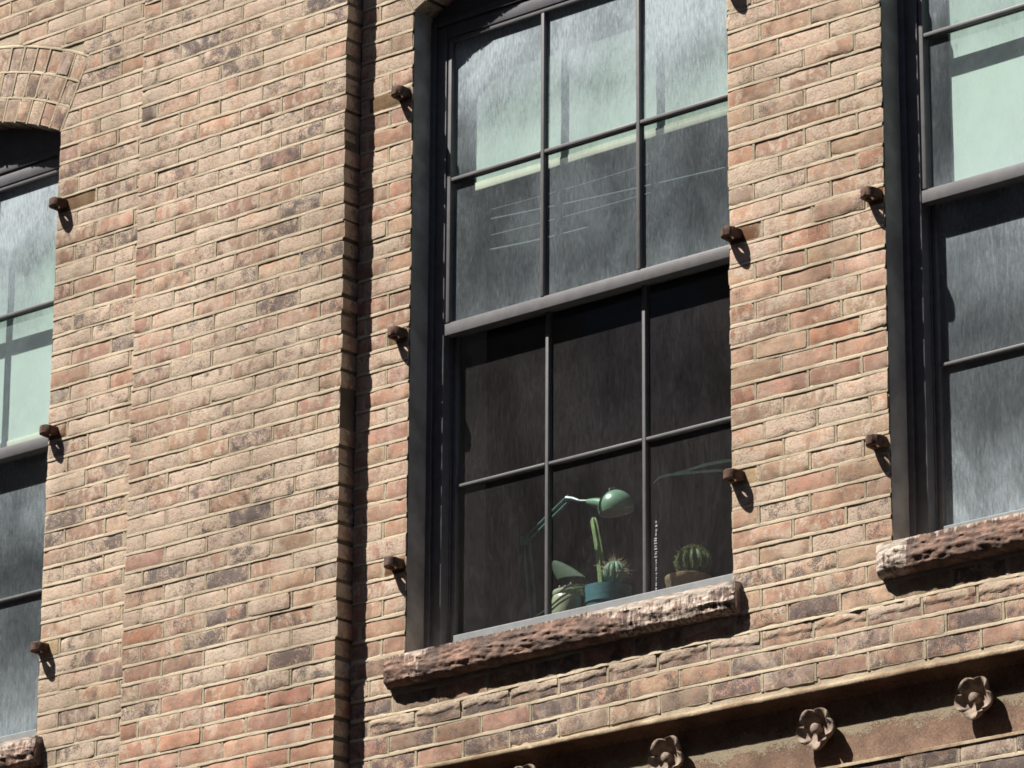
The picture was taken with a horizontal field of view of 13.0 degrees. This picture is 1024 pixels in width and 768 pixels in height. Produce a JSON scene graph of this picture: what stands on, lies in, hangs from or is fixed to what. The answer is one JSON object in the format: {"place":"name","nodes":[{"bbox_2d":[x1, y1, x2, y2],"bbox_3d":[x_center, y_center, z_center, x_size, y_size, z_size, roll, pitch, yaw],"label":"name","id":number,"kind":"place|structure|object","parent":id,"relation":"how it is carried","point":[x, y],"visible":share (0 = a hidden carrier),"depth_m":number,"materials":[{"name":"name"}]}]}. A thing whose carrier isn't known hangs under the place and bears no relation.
{"place":"outdoors","nodes":[
{"label":"outdoors","id":0,"kind":"place"},
{"label":"ground","id":1,"kind":"structure","parent":0,"visible":0},
{"bbox_2d":[0,0,1023,767],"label":"brick building","id":2,"kind":"structure","parent":1,"relation":"on","point":[348,408],"depth_m":15.38,"materials":[{"name":"brown brick"}]},
{"bbox_2d":[0,207,55,447],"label":"roller shade","id":3,"kind":"object","parent":2,"relation":"attached to","point":[26,341],"visible":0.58,"depth_m":16.78,"materials":[{"name":"fabric"}]},
{"bbox_2d":[0,128,60,767],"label":"window","id":4,"kind":"structure","parent":2,"relation":"in","point":[29,159],"depth_m":16.86,"materials":[{"name":"grey paint"}]},
{"bbox_2d":[490,226,588,251],"bbox_3d":[0.091,-0.488,15.183,0.424,0.032,0.011,-15,-24,38],"label":"cord","id":5,"kind":"object","parent":2,"relation":"attached to","point":[538,240],"visible":1,"depth_m":15.19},
{"bbox_2d":[383,0,741,689],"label":"window","id":6,"kind":"structure","parent":2,"relation":"in","point":[488,28],"depth_m":15.06,"materials":[{"name":"grey paint"}]},
{"bbox_2d":[552,582,580,613],"bbox_3d":[0.179,0.731,14.820,0.098,0.148,0.098,-15,-24,38],"label":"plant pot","id":7,"kind":"object","parent":2,"relation":"on","point":[573,602],"visible":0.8,"depth_m":14.79,"materials":[{"name":"beige ceramic"}]},
{"bbox_2d":[491,163,650,209],"bbox_3d":[0.195,-0.662,15.151,0.695,0.010,0.004,-15,-24,38],"label":"cord","id":8,"kind":"object","parent":2,"relation":"attached to","point":[568,188],"visible":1,"depth_m":15.14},
{"bbox_2d":[491,192,651,235],"bbox_3d":[0.195,-0.569,15.119,0.695,0.021,0.006,-15,-24,38],"label":"cord","id":9,"kind":"object","parent":2,"relation":"attached to","point":[569,215],"visible":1,"depth_m":15.11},
{"bbox_2d":[520,487,633,618],"bbox_3d":[0.204,0.602,14.976,0.155,0.492,0.511,18,-26,-42],"label":"desk lamp","id":10,"kind":"object","parent":2,"relation":"on","point":[612,502],"visible":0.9,"depth_m":14.95,"materials":[{"name":"green metal"}]},
{"bbox_2d":[534,517,633,617],"bbox_3d":[0.232,0.617,14.841,0.393,0.378,0.194,-15,-24,38],"label":"cactus planter","id":11,"kind":"object","parent":2,"relation":"on","point":[609,585],"visible":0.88,"depth_m":14.75,"materials":[{"name":"green plant"}]},
{"bbox_2d":[474,0,727,190],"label":"roller shade","id":12,"kind":"object","parent":2,"relation":"attached to","point":[607,94],"visible":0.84,"depth_m":15.21,"materials":[{"name":"fabric"}]},
{"bbox_2d":[491,167,725,220],"bbox_3d":[0.313,-0.633,15.035,1.006,0.072,0.009,-15,-24,38],"label":"cord","id":13,"kind":"object","parent":2,"relation":"attached to","point":[614,193],"visible":1,"depth_m":15.02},
{"bbox_2d":[665,542,713,587],"bbox_3d":[0.576,0.617,14.560,0.166,0.201,0.152,-15,-24,38],"label":"barrel cactus","id":14,"kind":"object","parent":2,"relation":"on","point":[693,562],"visible":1,"depth_m":14.52,"materials":[{"name":"plant"}]},
{"bbox_2d":[653,459,731,483],"bbox_3d":[0.711,0.476,14.559,0.573,0.469,0.156,-5,-20,16],"label":"strap leaf plant","id":15,"kind":"object","parent":2,"relation":"on","point":[682,472],"visible":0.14,"depth_m":14.68,"materials":[{"name":"green plant"}]},
{"bbox_2d":[876,0,1023,580],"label":"window","id":16,"kind":"structure","parent":2,"relation":"in","point":[933,543],"depth_m":13.93,"materials":[{"name":"grey paint"}]},
{"bbox_2d":[947,0,1023,181],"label":"roller shade","id":17,"kind":"object","parent":2,"relation":"attached to","point":[986,68],"visible":1,"depth_m":14.11,"materials":[{"name":"fabric"}]}
]}

